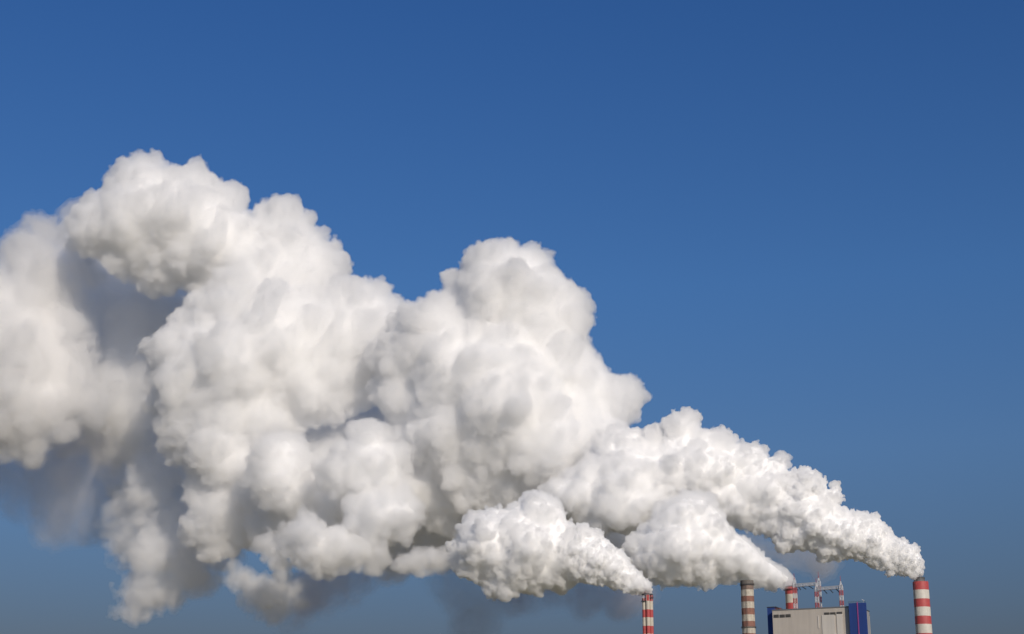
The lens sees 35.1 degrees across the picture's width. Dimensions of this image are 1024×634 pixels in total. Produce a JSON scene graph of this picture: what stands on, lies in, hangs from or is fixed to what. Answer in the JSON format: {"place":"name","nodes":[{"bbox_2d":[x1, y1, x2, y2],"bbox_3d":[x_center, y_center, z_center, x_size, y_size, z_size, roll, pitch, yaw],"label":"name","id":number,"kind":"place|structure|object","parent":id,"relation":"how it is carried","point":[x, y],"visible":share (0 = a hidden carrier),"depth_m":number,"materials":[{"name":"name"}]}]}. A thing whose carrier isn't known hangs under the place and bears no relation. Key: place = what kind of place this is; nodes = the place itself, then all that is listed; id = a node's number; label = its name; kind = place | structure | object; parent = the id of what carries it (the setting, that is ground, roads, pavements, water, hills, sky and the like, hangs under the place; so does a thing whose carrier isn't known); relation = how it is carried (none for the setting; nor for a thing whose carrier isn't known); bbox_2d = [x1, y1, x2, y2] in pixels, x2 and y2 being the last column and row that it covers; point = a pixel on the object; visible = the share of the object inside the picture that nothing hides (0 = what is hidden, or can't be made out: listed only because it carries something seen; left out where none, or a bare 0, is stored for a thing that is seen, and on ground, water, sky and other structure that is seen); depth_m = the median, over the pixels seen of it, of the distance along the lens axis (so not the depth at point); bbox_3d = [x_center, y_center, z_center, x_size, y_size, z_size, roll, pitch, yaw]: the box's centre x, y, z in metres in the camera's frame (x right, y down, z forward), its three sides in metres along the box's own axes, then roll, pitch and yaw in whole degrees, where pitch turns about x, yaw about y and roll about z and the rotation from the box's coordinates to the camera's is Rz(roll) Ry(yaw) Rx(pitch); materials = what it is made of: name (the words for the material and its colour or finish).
{"place":"outdoors","nodes":[
{"label":"outdoors","id":0,"kind":"place"},
{"bbox_2d":[0,258,70,431],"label":"cloud","id":1,"kind":"structure","parent":0,"point":[34,369],"depth_m":2406.99,"materials":[{"name":"white"}]},
{"bbox_2d":[93,286,189,455],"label":"cloud","id":2,"kind":"structure","parent":0,"point":[140,335],"depth_m":2528.06,"materials":[{"name":"white"}]},
{"bbox_2d":[102,173,322,307],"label":"cloud","id":3,"kind":"structure","parent":0,"point":[151,223],"depth_m":2359.56,"materials":[{"name":"white"}]},
{"bbox_2d":[259,585,282,608],"bbox_3d":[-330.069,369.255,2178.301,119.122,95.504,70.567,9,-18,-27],"label":"steam wisp","id":4,"kind":"object","parent":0,"point":[268,604],"visible":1,"depth_m":2172.39,"materials":[{"name":"white"}]},
{"bbox_2d":[162,298,398,535],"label":"cloud","id":5,"kind":"structure","parent":0,"point":[239,373],"depth_m":2255.54,"materials":[{"name":"white"}]},
{"bbox_2d":[257,431,444,562],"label":"cloud","id":6,"kind":"structure","parent":0,"point":[366,485],"depth_m":2148.86,"materials":[{"name":"white"}]},
{"bbox_2d":[293,429,629,555],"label":"cloud","id":7,"kind":"structure","parent":0,"point":[325,454],"depth_m":2292.63,"materials":[{"name":"white"}]},
{"bbox_2d":[390,253,623,513],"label":"cloud","id":8,"kind":"structure","parent":0,"point":[507,398],"depth_m":2167.27,"materials":[{"name":"white"}]},
{"bbox_2d":[0,0,1023,633],"label":"sky","id":9,"kind":"structure","parent":0,"point":[793,230],"materials":[{"name":"blue"}]},
{"bbox_2d":[459,498,648,591],"bbox_3d":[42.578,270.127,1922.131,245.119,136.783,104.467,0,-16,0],"label":"steam plume","id":10,"kind":"object","parent":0,"point":[527,543],"visible":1,"depth_m":1897.92,"materials":[{"name":"white"}]},
{"bbox_2d":[634,498,787,584],"bbox_3d":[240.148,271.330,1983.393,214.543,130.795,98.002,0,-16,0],"label":"steam plume","id":11,"kind":"object","parent":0,"point":[692,540],"visible":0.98,"depth_m":1963.89,"materials":[{"name":"white"}]},
{"bbox_2d":[544,417,920,574],"bbox_3d":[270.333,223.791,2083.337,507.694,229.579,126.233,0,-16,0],"label":"steam plume","id":12,"kind":"object","parent":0,"point":[629,476],"visible":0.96,"depth_m":2058.18,"materials":[{"name":"white"}]},
{"bbox_2d":[767,601,870,633],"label":"boiler house","id":13,"kind":"structure","parent":0,"point":[853,618],"depth_m":1121.39,"materials":[{"name":"grey"}]},
{"label":"ground","id":14,"kind":"structure","parent":0,"visible":0},
{"bbox_2d":[641,594,653,633],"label":"chimney","id":15,"kind":"object","parent":14,"relation":"on","point":[647,613],"visible":1,"depth_m":1880.89,"materials":[{"name":"paint"}]},
{"bbox_2d":[740,580,755,633],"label":"chimney","id":16,"kind":"object","parent":14,"relation":"on","point":[747,607],"visible":1,"depth_m":1905.10,"materials":[{"name":"paint"}]},
{"bbox_2d":[784,586,797,608],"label":"chimney","id":17,"kind":"object","parent":14,"relation":"on","point":[788,590],"visible":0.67,"depth_m":1963.52,"materials":[{"name":"paint"}]},
{"bbox_2d":[792,575,821,608],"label":"lattice gantry","id":18,"kind":"object","parent":14,"relation":"on","point":[795,585],"visible":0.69,"depth_m":1308.58,"materials":[{"name":"metal"}]},
{"bbox_2d":[814,578,843,607],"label":"lattice gantry","id":19,"kind":"object","parent":14,"relation":"on","point":[830,589],"visible":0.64,"depth_m":1286.82,"materials":[{"name":"metal"}]},
{"bbox_2d":[913,577,931,633],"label":"chimney","id":20,"kind":"object","parent":14,"relation":"on","point":[922,612],"visible":1,"depth_m":2032.63,"materials":[{"name":"red paint"}]}
]}

